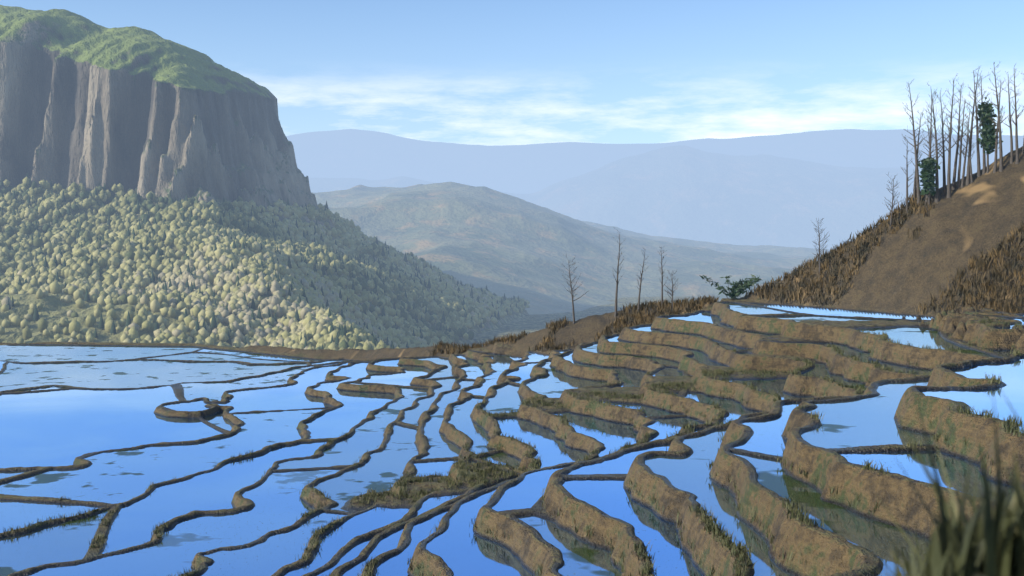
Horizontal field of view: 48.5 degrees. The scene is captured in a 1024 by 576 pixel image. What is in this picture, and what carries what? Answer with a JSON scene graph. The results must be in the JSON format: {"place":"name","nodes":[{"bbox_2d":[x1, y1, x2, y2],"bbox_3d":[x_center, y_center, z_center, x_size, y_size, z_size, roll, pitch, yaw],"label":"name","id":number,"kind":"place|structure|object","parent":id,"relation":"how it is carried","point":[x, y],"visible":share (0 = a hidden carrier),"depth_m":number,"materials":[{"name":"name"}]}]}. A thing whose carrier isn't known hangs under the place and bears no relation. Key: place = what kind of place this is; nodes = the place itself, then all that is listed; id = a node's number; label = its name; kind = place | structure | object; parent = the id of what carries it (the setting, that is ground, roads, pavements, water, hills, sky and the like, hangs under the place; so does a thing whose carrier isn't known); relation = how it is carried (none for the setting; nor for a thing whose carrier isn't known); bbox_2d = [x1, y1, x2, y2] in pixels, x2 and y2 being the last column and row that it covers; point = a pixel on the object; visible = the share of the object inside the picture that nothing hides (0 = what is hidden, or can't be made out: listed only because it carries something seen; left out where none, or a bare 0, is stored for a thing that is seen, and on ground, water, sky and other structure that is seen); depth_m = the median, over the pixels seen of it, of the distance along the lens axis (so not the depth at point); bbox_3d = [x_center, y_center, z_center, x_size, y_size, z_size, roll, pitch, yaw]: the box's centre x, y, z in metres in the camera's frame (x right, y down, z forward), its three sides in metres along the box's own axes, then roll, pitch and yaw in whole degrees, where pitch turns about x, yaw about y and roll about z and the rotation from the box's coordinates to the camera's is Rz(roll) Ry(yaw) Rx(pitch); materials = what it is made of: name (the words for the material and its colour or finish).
{"place":"outdoors","nodes":[
{"label":"outdoors","id":0,"kind":"place"},
{"bbox_2d":[0,5,691,346],"bbox_3d":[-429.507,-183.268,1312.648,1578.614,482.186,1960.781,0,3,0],"label":"rocky mountain","id":1,"kind":"structure","parent":0,"point":[89,105],"depth_m":1284.07,"materials":[{"name":"grey stone"}]},
{"bbox_2d":[0,175,529,349],"bbox_3d":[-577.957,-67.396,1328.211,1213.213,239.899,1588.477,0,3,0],"label":"forest trees","id":2,"kind":"object","parent":1,"relation":"on","point":[285,262],"visible":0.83,"depth_m":1027.35,"materials":[{"name":"green plant"}]},
{"bbox_2d":[0,303,1023,575],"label":"paddy water","id":3,"kind":"structure","parent":0,"point":[46,427],"depth_m":84.06,"materials":[{"name":"blue liquid"}]},
{"bbox_2d":[0,296,1023,575],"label":"rice terraces","id":4,"kind":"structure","parent":0,"point":[820,550],"depth_m":76.02,"materials":[{"name":"brown soil"}]},
{"bbox_2d":[2,318,1023,575],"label":"bund grass tufts","id":5,"kind":"object","parent":4,"relation":"on","point":[710,518],"visible":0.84,"depth_m":73.70,"materials":[{"name":"plant"}]},
{"bbox_2d":[0,146,1023,360],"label":"hillside terrain","id":6,"kind":"structure","parent":0,"point":[899,271],"depth_m":125.22,"materials":[{"name":"brown soil"}]},
{"bbox_2d":[560,255,586,323],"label":"bare round tree","id":7,"kind":"object","parent":6,"relation":"on","point":[571,291],"visible":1,"depth_m":152.78,"materials":[{"name":"brown plant"}]},
{"bbox_2d":[612,229,625,316],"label":"tall bare tree","id":8,"kind":"object","parent":6,"relation":"on","point":[616,297],"visible":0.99,"depth_m":150.62,"materials":[{"name":"brown plant"}]},
{"bbox_2d":[636,248,648,312],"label":"tall bare tree","id":9,"kind":"object","parent":6,"relation":"on","point":[638,307],"visible":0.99,"depth_m":149.55,"materials":[{"name":"brown plant"}]},
{"bbox_2d":[657,246,666,308],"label":"tall bare tree","id":10,"kind":"object","parent":6,"relation":"on","point":[662,273],"visible":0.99,"depth_m":147.85,"materials":[{"name":"brown plant"}]},
{"bbox_2d":[665,270,680,309],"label":"bare round tree","id":11,"kind":"object","parent":6,"relation":"on","point":[672,291],"visible":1,"depth_m":146.31,"materials":[{"name":"brown plant"}]},
{"bbox_2d":[425,189,1023,355],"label":"scrub brush","id":12,"kind":"object","parent":6,"relation":"on","point":[639,318],"visible":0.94,"depth_m":131.41,"materials":[{"name":"brown plant"}]},
{"bbox_2d":[699,275,761,300],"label":"bush bamboo clump","id":13,"kind":"object","parent":6,"relation":"on","point":[737,289],"visible":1,"depth_m":141.07,"materials":[{"name":"green plant"}]},
{"bbox_2d":[812,218,829,271],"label":"bare round tree","id":14,"kind":"object","parent":6,"relation":"on","point":[818,228],"visible":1,"depth_m":134.46,"materials":[{"name":"brown plant"}]},
{"bbox_2d":[885,173,901,228],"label":"bare round tree","id":15,"kind":"object","parent":6,"relation":"on","point":[892,206],"visible":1,"depth_m":130.33,"materials":[{"name":"brown plant"}]},
{"bbox_2d":[901,135,915,213],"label":"tall bare tree","id":16,"kind":"object","parent":6,"relation":"on","point":[907,177],"visible":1,"depth_m":130.12,"materials":[{"name":"brown plant"}]},
{"bbox_2d":[902,83,925,206],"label":"tall bare tree","id":17,"kind":"object","parent":6,"relation":"on","point":[917,172],"visible":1,"depth_m":129.55,"materials":[{"name":"brown plant"}]},
{"bbox_2d":[908,110,923,204],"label":"tall bare tree","id":18,"kind":"object","parent":6,"relation":"on","point":[914,187],"visible":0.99,"depth_m":130.23,"materials":[{"name":"brown plant"}]},
{"bbox_2d":[918,157,939,205],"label":"leafy tree","id":19,"kind":"object","parent":6,"relation":"on","point":[928,171],"visible":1,"depth_m":128.18,"materials":[{"name":"green plant"}]},
{"bbox_2d":[922,92,941,203],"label":"tall bare tree","id":20,"kind":"object","parent":6,"relation":"on","point":[930,147],"visible":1,"depth_m":128.47,"materials":[{"name":"brown plant"}]},
{"bbox_2d":[921,116,942,200],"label":"tall bare tree","id":21,"kind":"object","parent":6,"relation":"on","point":[932,197],"visible":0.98,"depth_m":128.93,"materials":[{"name":"brown plant"}]},
{"bbox_2d":[922,83,948,202],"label":"tall bare tree","id":22,"kind":"object","parent":6,"relation":"on","point":[936,179],"visible":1,"depth_m":128.40,"materials":[{"name":"brown plant"}]},
{"bbox_2d":[934,91,952,196],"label":"tall bare tree","id":23,"kind":"object","parent":6,"relation":"on","point":[944,174],"visible":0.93,"depth_m":129.03,"materials":[{"name":"brown plant"}]},
{"bbox_2d":[937,75,958,197],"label":"tall bare tree","id":24,"kind":"object","parent":6,"relation":"on","point":[949,167],"visible":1,"depth_m":128.09,"materials":[{"name":"brown plant"}]},
{"bbox_2d":[951,77,966,190],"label":"tall bare tree","id":25,"kind":"object","parent":6,"relation":"on","point":[953,187],"visible":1,"depth_m":128.69,"materials":[{"name":"brown plant"}]},
{"bbox_2d":[955,97,969,188],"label":"tall bare tree","id":26,"kind":"object","parent":6,"relation":"on","point":[959,171],"visible":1,"depth_m":128.54,"materials":[{"name":"brown plant"}]},
{"bbox_2d":[959,107,973,187],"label":"tall bare tree","id":27,"kind":"object","parent":6,"relation":"on","point":[964,165],"visible":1,"depth_m":128.32,"materials":[{"name":"brown plant"}]},
{"bbox_2d":[963,118,976,182],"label":"tall bare tree","id":28,"kind":"object","parent":6,"relation":"on","point":[971,174],"visible":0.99,"depth_m":128.38,"materials":[{"name":"brown plant"}]},
{"bbox_2d":[961,66,985,185],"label":"tall bare tree","id":29,"kind":"object","parent":6,"relation":"on","point":[968,162],"visible":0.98,"depth_m":128.41,"materials":[{"name":"brown plant"}]},
{"bbox_2d":[968,69,984,176],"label":"tall bare tree","id":30,"kind":"object","parent":6,"relation":"on","point":[978,150],"visible":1,"depth_m":128.42,"materials":[{"name":"brown plant"}]},
{"bbox_2d":[974,72,989,173],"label":"tall bare tree","id":31,"kind":"object","parent":6,"relation":"on","point":[984,165],"visible":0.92,"depth_m":128.66,"materials":[{"name":"brown plant"}]},
{"bbox_2d":[975,97,1002,173],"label":"leafy tree","id":32,"kind":"object","parent":6,"relation":"on","point":[988,135],"visible":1,"depth_m":127.97,"materials":[{"name":"green plant"}]},
{"bbox_2d":[986,64,1007,171],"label":"tall bare tree","id":33,"kind":"object","parent":6,"relation":"on","point":[1001,168],"visible":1,"depth_m":126.73,"materials":[{"name":"brown plant"}]},
{"bbox_2d":[993,78,1004,172],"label":"tall bare tree","id":34,"kind":"object","parent":6,"relation":"on","point":[996,148],"visible":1,"depth_m":127.31,"materials":[{"name":"brown plant"}]},
{"bbox_2d":[1003,72,1018,163],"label":"tall bare tree","id":35,"kind":"object","parent":6,"relation":"on","point":[1011,147],"visible":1,"depth_m":127.12,"materials":[{"name":"brown plant"}]},
{"bbox_2d":[1007,64,1023,163],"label":"tall bare tree","id":36,"kind":"object","parent":6,"relation":"on","point":[1016,137],"visible":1,"depth_m":126.50,"materials":[{"name":"brown plant"}]},
{"bbox_2d":[0,0,1023,145],"label":"sky","id":37,"kind":"structure","parent":0,"point":[469,72],"materials":[{"name":"blue"}]},
{"bbox_2d":[311,182,829,314],"bbox_3d":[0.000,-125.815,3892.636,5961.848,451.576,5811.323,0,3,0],"label":"ridge terrain","id":38,"kind":"structure","parent":0,"point":[498,243],"depth_m":2585.82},
{"bbox_2d":[286,129,941,193],"bbox_3d":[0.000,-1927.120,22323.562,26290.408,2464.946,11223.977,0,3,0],"label":"distant mountain","id":39,"kind":"structure","parent":0,"point":[361,154],"depth_m":20791.02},
{"bbox_2d":[308,145,989,249],"bbox_3d":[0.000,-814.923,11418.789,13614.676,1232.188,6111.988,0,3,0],"label":"distant mountain","id":40,"kind":"structure","parent":0,"point":[684,192],"depth_m":10061.98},
{"bbox_2d":[496,129,1023,169],"bbox_3d":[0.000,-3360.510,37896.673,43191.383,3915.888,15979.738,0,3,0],"label":"distant mountain","id":41,"kind":"structure","parent":0,"point":[885,147],"depth_m":35712.96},
{"bbox_2d":[970,573,985,575],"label":"bank ground","id":42,"kind":"structure","parent":0,"point":[973,574],"depth_m":4.71,"materials":[{"name":"green soil"}]},
{"bbox_2d":[791,384,1023,575],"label":"grass","id":43,"kind":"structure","parent":42,"relation":"on","point":[990,542],"depth_m":4.79,"materials":[{"name":"green plant"}]}
]}

